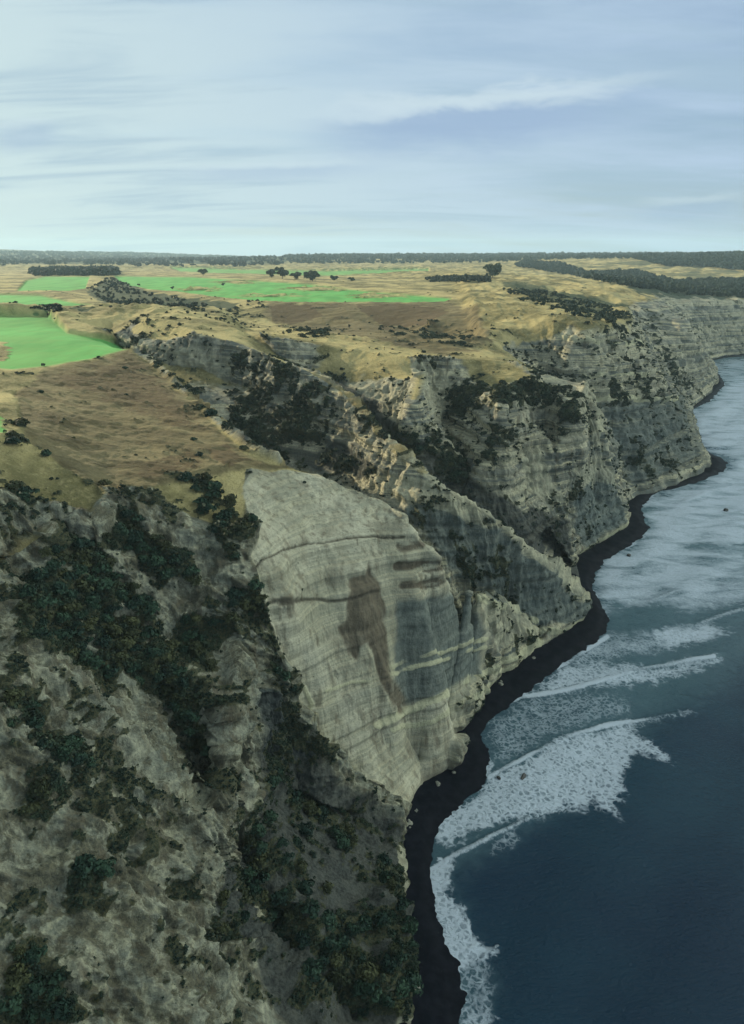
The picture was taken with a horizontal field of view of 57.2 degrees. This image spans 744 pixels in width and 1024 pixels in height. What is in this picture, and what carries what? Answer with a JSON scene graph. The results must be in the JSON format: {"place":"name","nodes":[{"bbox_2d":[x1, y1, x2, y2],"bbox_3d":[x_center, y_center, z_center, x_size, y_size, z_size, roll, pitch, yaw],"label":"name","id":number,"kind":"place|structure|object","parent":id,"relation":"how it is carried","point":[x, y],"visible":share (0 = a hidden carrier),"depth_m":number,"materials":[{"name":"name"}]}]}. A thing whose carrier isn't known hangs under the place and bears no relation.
{"place":"outdoors","nodes":[
{"label":"outdoors","id":0,"kind":"place"},
{"bbox_2d":[0,249,743,1023],"bbox_3d":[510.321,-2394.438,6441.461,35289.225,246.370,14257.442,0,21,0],"label":"cliff land","id":1,"kind":"structure","parent":0,"point":[386,649],"depth_m":235.37,"materials":[{"name":"grey stone"}]},
{"bbox_2d":[0,992,23,1014],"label":"bush","id":2,"kind":"object","parent":1,"relation":"on","point":[14,1001],"visible":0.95,"depth_m":115.13,"materials":[{"name":"green plant"}]},
{"bbox_2d":[0,688,24,705],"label":"bush","id":3,"kind":"object","parent":1,"relation":"on","point":[17,695],"visible":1,"depth_m":142.09,"materials":[{"name":"green plant"}]},
{"bbox_2d":[1,962,30,995],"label":"bush","id":4,"kind":"object","parent":1,"relation":"on","point":[15,974],"visible":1,"depth_m":117.83,"materials":[{"name":"green plant"}]},
{"bbox_2d":[16,601,37,613],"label":"bush","id":5,"kind":"object","parent":1,"relation":"on","point":[25,607],"visible":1,"depth_m":157.59,"materials":[{"name":"green plant"}]},
{"bbox_2d":[18,584,36,596],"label":"bush","id":6,"kind":"object","parent":1,"relation":"on","point":[27,590],"visible":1,"depth_m":160.97,"materials":[{"name":"green plant"}]},
{"bbox_2d":[18,801,41,814],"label":"bush","id":7,"kind":"object","parent":1,"relation":"on","point":[27,809],"visible":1,"depth_m":133.96,"materials":[{"name":"green plant"}]},
{"bbox_2d":[23,1006,39,1023],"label":"bush","id":8,"kind":"object","parent":1,"relation":"on","point":[31,1017],"visible":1,"depth_m":116.52,"materials":[{"name":"green plant"}]},
{"bbox_2d":[21,975,46,1001],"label":"bush","id":9,"kind":"object","parent":1,"relation":"on","point":[34,987],"visible":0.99,"depth_m":118.54,"materials":[{"name":"green plant"}]},
{"bbox_2d":[21,945,47,965],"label":"bush","id":10,"kind":"object","parent":1,"relation":"on","point":[32,954],"visible":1,"depth_m":121.05,"materials":[{"name":"green plant"}]},
{"bbox_2d":[25,713,44,728],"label":"bush","id":11,"kind":"object","parent":1,"relation":"on","point":[38,723],"visible":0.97,"depth_m":144.31,"materials":[{"name":"green plant"}]},
{"bbox_2d":[27,776,52,799],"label":"bush","id":12,"kind":"object","parent":1,"relation":"on","point":[40,788],"visible":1,"depth_m":134.94,"materials":[{"name":"green plant"}]},
{"bbox_2d":[28,566,51,580],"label":"bush","id":13,"kind":"object","parent":1,"relation":"on","point":[39,574],"visible":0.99,"depth_m":167.70,"materials":[{"name":"green plant"}]},
{"bbox_2d":[30,627,53,638],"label":"bush","id":14,"kind":"object","parent":1,"relation":"on","point":[47,632],"visible":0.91,"depth_m":157.89,"materials":[{"name":"green plant"}]},
{"bbox_2d":[33,593,57,608],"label":"bush","id":15,"kind":"object","parent":1,"relation":"on","point":[42,602],"visible":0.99,"depth_m":161.94,"materials":[{"name":"green plant"}]},
{"bbox_2d":[33,303,62,314],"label":"hedge","id":16,"kind":"object","parent":1,"relation":"on","point":[55,306],"visible":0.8,"depth_m":552.41,"materials":[{"name":"green plant"}]},
{"bbox_2d":[45,986,63,1002],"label":"bush","id":17,"kind":"object","parent":1,"relation":"on","point":[56,991],"visible":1,"depth_m":118.99,"materials":[{"name":"green plant"}]},
{"bbox_2d":[44,559,65,570],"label":"bush","id":18,"kind":"object","parent":1,"relation":"on","point":[53,564],"visible":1,"depth_m":170.25,"materials":[{"name":"green plant"}]},
{"bbox_2d":[40,996,72,1022],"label":"bush","id":19,"kind":"object","parent":1,"relation":"on","point":[62,1011],"visible":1,"depth_m":116.78,"materials":[{"name":"green plant"}]},
{"bbox_2d":[47,969,66,985],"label":"bush","id":20,"kind":"object","parent":1,"relation":"on","point":[58,975],"visible":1,"depth_m":120.41,"materials":[{"name":"green plant"}]},
{"bbox_2d":[49,580,68,594],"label":"bush","id":21,"kind":"object","parent":1,"relation":"on","point":[55,589],"visible":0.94,"depth_m":168.34,"materials":[{"name":"green plant"}]},
{"bbox_2d":[54,612,71,622],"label":"bush","id":22,"kind":"object","parent":1,"relation":"on","point":[61,617],"visible":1,"depth_m":165.51,"materials":[{"name":"green plant"}]},
{"bbox_2d":[55,743,74,761],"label":"bush","id":23,"kind":"object","parent":1,"relation":"on","point":[65,751],"visible":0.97,"depth_m":141.14,"materials":[{"name":"green plant"}]},
{"bbox_2d":[59,600,83,611],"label":"bush","id":24,"kind":"object","parent":1,"relation":"on","point":[77,605],"visible":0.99,"depth_m":168.29,"materials":[{"name":"green plant"}]},
{"bbox_2d":[27,265,120,275],"bbox_3d":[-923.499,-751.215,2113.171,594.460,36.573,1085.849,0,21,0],"label":"shelterbelt","id":25,"kind":"object","parent":1,"relation":"on","point":[100,270],"visible":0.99,"depth_m":1730.62,"materials":[{"name":"green plant"}]},
{"bbox_2d":[63,734,85,745],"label":"bush","id":26,"kind":"object","parent":1,"relation":"on","point":[67,739],"visible":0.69,"depth_m":147.42,"materials":[{"name":"green plant"}]},
{"bbox_2d":[68,751,87,767],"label":"bush","id":27,"kind":"object","parent":1,"relation":"on","point":[76,762],"visible":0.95,"depth_m":142.95,"materials":[{"name":"green plant"}]},
{"bbox_2d":[72,547,91,563],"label":"bush","id":28,"kind":"object","parent":1,"relation":"on","point":[84,555],"visible":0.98,"depth_m":179.51,"materials":[{"name":"green plant"}]},
{"bbox_2d":[71,536,95,550],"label":"bush","id":29,"kind":"object","parent":1,"relation":"on","point":[86,542],"visible":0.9,"depth_m":181.80,"materials":[{"name":"green plant"}]},
{"bbox_2d":[75,579,93,591],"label":"bush","id":30,"kind":"object","parent":1,"relation":"on","point":[84,587],"visible":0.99,"depth_m":173.35,"materials":[{"name":"green plant"}]},
{"bbox_2d":[78,649,93,660],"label":"bush","id":31,"kind":"object","parent":1,"relation":"on","point":[86,653],"visible":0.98,"depth_m":167.63,"materials":[{"name":"green plant"}]},
{"bbox_2d":[71,853,102,879],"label":"bush","id":32,"kind":"object","parent":1,"relation":"on","point":[86,867],"visible":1,"depth_m":131.85,"materials":[{"name":"green plant"}]},
{"bbox_2d":[84,617,98,630],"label":"bush","id":33,"kind":"object","parent":1,"relation":"on","point":[89,624],"visible":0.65,"depth_m":170.89,"materials":[{"name":"green plant"}]},
{"bbox_2d":[85,594,100,609],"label":"bush","id":34,"kind":"object","parent":1,"relation":"on","point":[94,599],"visible":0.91,"depth_m":173.49,"materials":[{"name":"green plant"}]},
{"bbox_2d":[85,655,104,669],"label":"bush","id":35,"kind":"object","parent":1,"relation":"on","point":[96,660],"visible":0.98,"depth_m":167.60,"materials":[{"name":"green plant"}]},
{"bbox_2d":[91,561,112,572],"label":"bush","id":36,"kind":"object","parent":1,"relation":"on","point":[107,568],"visible":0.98,"depth_m":181.18,"materials":[{"name":"green plant"}]},
{"bbox_2d":[93,633,111,647],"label":"bush","id":37,"kind":"object","parent":1,"relation":"on","point":[105,639],"visible":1,"depth_m":171.66,"materials":[{"name":"green plant"}]},
{"bbox_2d":[96,577,114,590],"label":"bush","id":38,"kind":"object","parent":1,"relation":"on","point":[106,580],"visible":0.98,"depth_m":180.35,"materials":[{"name":"green plant"}]},
{"bbox_2d":[95,856,116,878],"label":"bush","id":39,"kind":"object","parent":1,"relation":"on","point":[105,866],"visible":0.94,"depth_m":132.40,"materials":[{"name":"green plant"}]},
{"bbox_2d":[100,663,118,678],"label":"bush","id":40,"kind":"object","parent":1,"relation":"on","point":[107,673],"visible":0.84,"depth_m":168.49,"materials":[{"name":"green plant"}]},
{"bbox_2d":[104,621,122,636],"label":"bush","id":41,"kind":"object","parent":1,"relation":"on","point":[116,630],"visible":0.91,"depth_m":176.30,"materials":[{"name":"green plant"}]},
{"bbox_2d":[110,651,128,665],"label":"bush","id":42,"kind":"object","parent":1,"relation":"on","point":[123,656],"visible":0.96,"depth_m":170.54,"materials":[{"name":"green plant"}]},
{"bbox_2d":[115,635,137,649],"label":"bush","id":43,"kind":"object","parent":1,"relation":"on","point":[129,642],"visible":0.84,"depth_m":175.25,"materials":[{"name":"green plant"}]},
{"bbox_2d":[122,625,139,639],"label":"bush","id":44,"kind":"object","parent":1,"relation":"on","point":[129,632],"visible":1,"depth_m":177.94,"materials":[{"name":"green plant"}]},
{"bbox_2d":[123,595,142,609],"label":"bush","id":45,"kind":"object","parent":1,"relation":"on","point":[133,602],"visible":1,"depth_m":183.53,"materials":[{"name":"green plant"}]},
{"bbox_2d":[126,529,143,542],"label":"bush","id":46,"kind":"object","parent":1,"relation":"on","point":[137,536],"visible":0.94,"depth_m":192.67,"materials":[{"name":"green plant"}]},
{"bbox_2d":[0,250,285,266],"bbox_3d":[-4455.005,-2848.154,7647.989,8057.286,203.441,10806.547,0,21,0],"label":"forest","id":47,"kind":"object","parent":1,"relation":"on","point":[118,257],"visible":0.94,"depth_m":4396.60,"materials":[{"name":"green plant"}]},
{"bbox_2d":[86,277,207,310],"bbox_3d":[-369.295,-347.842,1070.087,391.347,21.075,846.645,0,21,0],"label":"ravine scrub","id":48,"kind":"object","parent":1,"relation":"on","point":[193,304],"visible":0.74,"depth_m":938.94,"materials":[{"name":"green plant"}]},
{"bbox_2d":[139,625,160,637],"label":"bush","id":49,"kind":"object","parent":1,"relation":"on","point":[151,630],"visible":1,"depth_m":181.66,"materials":[{"name":"green plant"}]},
{"bbox_2d":[142,661,159,673],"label":"bush","id":50,"kind":"object","parent":1,"relation":"on","point":[152,668],"visible":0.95,"depth_m":175.21,"materials":[{"name":"green plant"}]},
{"bbox_2d":[143,600,160,614],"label":"bush","id":51,"kind":"object","parent":1,"relation":"on","point":[153,605],"visible":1,"depth_m":185.29,"materials":[{"name":"green plant"}]},
{"bbox_2d":[141,646,163,660],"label":"bush","id":52,"kind":"object","parent":1,"relation":"on","point":[149,650],"visible":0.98,"depth_m":176.47,"materials":[{"name":"green plant"}]},
{"bbox_2d":[147,555,167,566],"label":"bush","id":53,"kind":"object","parent":1,"relation":"on","point":[158,562],"visible":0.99,"depth_m":191.21,"materials":[{"name":"green plant"}]},
{"bbox_2d":[157,567,175,579],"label":"bush","id":54,"kind":"object","parent":1,"relation":"on","point":[168,574],"visible":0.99,"depth_m":191.14,"materials":[{"name":"green plant"}]},
{"bbox_2d":[177,708,199,721],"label":"bush","id":55,"kind":"object","parent":1,"relation":"on","point":[192,717],"visible":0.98,"depth_m":176.33,"materials":[{"name":"green plant"}]},
{"bbox_2d":[181,627,197,640],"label":"bush","id":56,"kind":"object","parent":1,"relation":"on","point":[186,636],"visible":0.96,"depth_m":190.32,"materials":[{"name":"green plant"}]},
{"bbox_2d":[188,640,208,655],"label":"bush","id":57,"kind":"object","parent":1,"relation":"on","point":[197,646],"visible":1,"depth_m":187.89,"materials":[{"name":"green plant"}]},
{"bbox_2d":[196,502,216,513],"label":"bush","id":58,"kind":"object","parent":1,"relation":"on","point":[206,507],"visible":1,"depth_m":208.45,"materials":[{"name":"green plant"}]},
{"bbox_2d":[214,921,231,935],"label":"bush","id":59,"kind":"object","parent":1,"relation":"on","point":[223,928],"visible":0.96,"depth_m":152.41,"materials":[{"name":"green plant"}]},
{"bbox_2d":[216,888,230,904],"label":"bush","id":60,"kind":"object","parent":1,"relation":"on","point":[222,895],"visible":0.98,"depth_m":155.34,"materials":[{"name":"green plant"}]},
{"bbox_2d":[215,509,232,519],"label":"bush","id":61,"kind":"object","parent":1,"relation":"on","point":[224,514],"visible":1,"depth_m":207.79,"materials":[{"name":"green plant"}]},
{"bbox_2d":[223,493,236,506],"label":"bush","id":62,"kind":"object","parent":1,"relation":"on","point":[230,499],"visible":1,"depth_m":213.34,"materials":[{"name":"green plant"}]},
{"bbox_2d":[224,586,244,598],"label":"bush","id":63,"kind":"object","parent":1,"relation":"on","point":[231,592],"visible":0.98,"depth_m":194.17,"materials":[{"name":"green plant"}]},
{"bbox_2d":[228,519,245,529],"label":"bush","id":64,"kind":"object","parent":1,"relation":"on","point":[240,524],"visible":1,"depth_m":199.16,"materials":[{"name":"green plant"}]},
{"bbox_2d":[239,599,255,610],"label":"bush","id":65,"kind":"object","parent":1,"relation":"on","point":[247,605],"visible":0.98,"depth_m":194.40,"materials":[{"name":"green plant"}]},
{"bbox_2d":[241,863,257,883],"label":"bush","id":66,"kind":"object","parent":1,"relation":"on","point":[247,876],"visible":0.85,"depth_m":172.15,"materials":[{"name":"green plant"}]},
{"bbox_2d":[246,879,262,894],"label":"bush","id":67,"kind":"object","parent":1,"relation":"on","point":[255,886],"visible":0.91,"depth_m":167.72,"materials":[{"name":"green plant"}]},
{"bbox_2d":[250,821,265,837],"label":"bush","id":68,"kind":"object","parent":1,"relation":"on","point":[259,830],"visible":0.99,"depth_m":174.11,"materials":[{"name":"green plant"}]},
{"bbox_2d":[247,850,269,869],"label":"bush","id":69,"kind":"object","parent":1,"relation":"on","point":[262,860],"visible":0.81,"depth_m":174.21,"materials":[{"name":"green plant"}]},
{"bbox_2d":[255,840,268,855],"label":"bush","id":70,"kind":"object","parent":1,"relation":"on","point":[259,847],"visible":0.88,"depth_m":174.96,"materials":[{"name":"green plant"}]},
{"bbox_2d":[262,809,278,823],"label":"bush","id":71,"kind":"object","parent":1,"relation":"on","point":[268,814],"visible":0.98,"depth_m":182.32,"materials":[{"name":"green plant"}]},
{"bbox_2d":[271,888,288,905],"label":"bush","id":72,"kind":"object","parent":1,"relation":"on","point":[278,895],"visible":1,"depth_m":171.50,"materials":[{"name":"green plant"}]},
{"bbox_2d":[294,930,310,950],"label":"bush","id":73,"kind":"object","parent":1,"relation":"on","point":[301,941],"visible":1,"depth_m":167.62,"materials":[{"name":"green plant"}]},
{"bbox_2d":[297,879,314,895],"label":"bush","id":74,"kind":"object","parent":1,"relation":"on","point":[304,887],"visible":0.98,"depth_m":177.79,"materials":[{"name":"green plant"}]},
{"bbox_2d":[300,898,320,918],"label":"bush","id":75,"kind":"object","parent":1,"relation":"on","point":[315,907],"visible":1,"depth_m":171.21,"materials":[{"name":"green plant"}]},
{"bbox_2d":[303,801,321,815],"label":"bush","id":76,"kind":"object","parent":1,"relation":"on","point":[308,809],"visible":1,"depth_m":203.24,"materials":[{"name":"green plant"}]},
{"bbox_2d":[303,957,322,981],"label":"bush","id":77,"kind":"object","parent":1,"relation":"on","point":[312,972],"visible":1,"depth_m":159.86,"materials":[{"name":"green plant"}]},
{"bbox_2d":[321,909,336,932],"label":"bush","id":78,"kind":"object","parent":1,"relation":"on","point":[328,921],"visible":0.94,"depth_m":173.54,"materials":[{"name":"green plant"}]},
{"bbox_2d":[319,934,340,956],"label":"bush","id":79,"kind":"object","parent":1,"relation":"on","point":[336,944],"visible":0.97,"depth_m":168.98,"materials":[{"name":"green plant"}]},
{"bbox_2d":[329,951,343,968],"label":"bush","id":80,"kind":"object","parent":1,"relation":"on","point":[335,961],"visible":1,"depth_m":167.94,"materials":[{"name":"green plant"}]},
{"bbox_2d":[325,970,350,989],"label":"bush","id":81,"kind":"object","parent":1,"relation":"on","point":[337,979],"visible":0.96,"depth_m":165.49,"materials":[{"name":"green plant"}]},
{"bbox_2d":[335,832,350,848],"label":"bush","id":82,"kind":"object","parent":1,"relation":"on","point":[344,842],"visible":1,"depth_m":196.78,"materials":[{"name":"green plant"}]},
{"bbox_2d":[336,932,351,951],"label":"bush","id":83,"kind":"object","parent":1,"relation":"on","point":[341,937],"visible":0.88,"depth_m":172.50,"materials":[{"name":"green plant"}]},
{"bbox_2d":[344,921,359,938],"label":"bush","id":84,"kind":"object","parent":1,"relation":"on","point":[350,928],"visible":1,"depth_m":175.34,"materials":[{"name":"green plant"}]},
{"bbox_2d":[0,301,711,1023],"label":"shrubs","id":85,"kind":"object","parent":1,"relation":"on","point":[206,783],"visible":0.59,"depth_m":199.52,"materials":[{"name":"green plant"}]},
{"bbox_2d":[351,979,367,998],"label":"bush","id":86,"kind":"object","parent":1,"relation":"on","point":[359,990],"visible":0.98,"depth_m":164.13,"materials":[{"name":"green plant"}]},
{"bbox_2d":[357,915,372,933],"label":"bush","id":87,"kind":"object","parent":1,"relation":"on","point":[368,921],"visible":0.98,"depth_m":178.93,"materials":[{"name":"green plant"}]},
{"bbox_2d":[356,962,379,982],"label":"bush","id":88,"kind":"object","parent":1,"relation":"on","point":[368,973],"visible":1,"depth_m":166.44,"materials":[{"name":"green plant"}]},
{"bbox_2d":[0,282,739,1023],"bbox_3d":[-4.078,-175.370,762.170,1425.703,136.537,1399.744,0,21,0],"label":"scrub","id":89,"kind":"object","parent":1,"relation":"on","point":[466,400],"visible":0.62,"depth_m":191.54,"materials":[{"name":"green plant"}]},
{"bbox_2d":[362,981,381,1002],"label":"bush","id":90,"kind":"object","parent":1,"relation":"on","point":[375,995],"visible":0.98,"depth_m":163.11,"materials":[{"name":"green plant"}]},
{"bbox_2d":[375,910,393,926],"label":"bush","id":91,"kind":"object","parent":1,"relation":"on","point":[381,919],"visible":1,"depth_m":179.66,"materials":[{"name":"green plant"}]},
{"bbox_2d":[376,992,394,1008],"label":"bush","id":92,"kind":"object","parent":1,"relation":"on","point":[386,999],"visible":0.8,"depth_m":163.21,"materials":[{"name":"green plant"}]},
{"bbox_2d":[381,953,398,972],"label":"bush","id":93,"kind":"object","parent":1,"relation":"on","point":[386,962],"visible":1,"depth_m":167.62,"materials":[{"name":"green plant"}]},
{"bbox_2d":[386,998,404,1016],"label":"bush","id":94,"kind":"object","parent":1,"relation":"on","point":[398,1004],"visible":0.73,"depth_m":165.07,"materials":[{"name":"green plant"}]},
{"bbox_2d":[396,976,409,998],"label":"bush","id":95,"kind":"object","parent":1,"relation":"on","point":[402,986],"visible":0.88,"depth_m":166.52,"materials":[{"name":"green plant"}]},
{"bbox_2d":[396,895,410,911],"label":"bush","id":96,"kind":"object","parent":1,"relation":"on","point":[404,902],"visible":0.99,"depth_m":185.30,"materials":[{"name":"green plant"}]},
{"bbox_2d":[401,915,417,934],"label":"bush","id":97,"kind":"object","parent":1,"relation":"on","point":[410,927],"visible":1,"depth_m":182.52,"materials":[{"name":"green plant"}]},
{"bbox_2d":[402,969,423,996],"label":"bush","id":98,"kind":"object","parent":1,"relation":"on","point":[415,983],"visible":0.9,"depth_m":168.94,"materials":[{"name":"green plant"}]},
{"bbox_2d":[425,273,491,282],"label":"hedge","id":99,"kind":"object","parent":1,"relation":"on","point":[465,277],"visible":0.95,"depth_m":1317.37,"materials":[{"name":"green plant"}]},
{"bbox_2d":[483,263,501,277],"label":"tree","id":100,"kind":"object","parent":1,"relation":"on","point":[494,269],"visible":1,"depth_m":1328.26,"materials":[{"name":"green plant"}]},
{"bbox_2d":[285,250,740,263],"bbox_3d":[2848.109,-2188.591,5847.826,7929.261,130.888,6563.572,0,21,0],"label":"forest","id":101,"kind":"object","parent":1,"relation":"on","point":[430,257],"visible":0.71,"depth_m":4074.30,"materials":[{"name":"green plant"}]},
{"bbox_2d":[502,287,629,320],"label":"headland scrub","id":102,"kind":"object","parent":1,"relation":"on","point":[571,307],"visible":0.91,"depth_m":757.32,"materials":[{"name":"green plant"}]},
{"bbox_2d":[514,259,743,297],"bbox_3d":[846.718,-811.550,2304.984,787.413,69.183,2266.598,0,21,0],"label":"woodland","id":103,"kind":"object","parent":1,"relation":"on","point":[708,285],"visible":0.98,"depth_m":1651.19,"materials":[{"name":"green plant"}]},
{"bbox_2d":[631,250,743,269],"bbox_3d":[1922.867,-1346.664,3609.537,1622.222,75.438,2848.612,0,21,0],"label":"forest","id":104,"kind":"object","parent":1,"relation":"on","point":[720,260],"visible":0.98,"depth_m":2710.97,"materials":[{"name":"green plant"}]},
{"bbox_2d":[0,0,743,255],"label":"sky","id":105,"kind":"structure","parent":0,"point":[220,127],"materials":[{"name":"blue"}]},
{"bbox_2d":[399,354,743,1023],"bbox_3d":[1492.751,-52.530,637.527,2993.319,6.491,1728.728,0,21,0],"label":"beach","id":106,"kind":"structure","parent":0,"point":[441,1000],"depth_m":246.32,"materials":[{"name":"black sand"}]},
{"bbox_2d":[430,356,743,1023],"bbox_3d":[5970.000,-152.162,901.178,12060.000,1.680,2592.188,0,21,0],"label":"sea","id":107,"kind":"structure","parent":0,"point":[589,869],"depth_m":234.62,"materials":[{"name":"liquid"}]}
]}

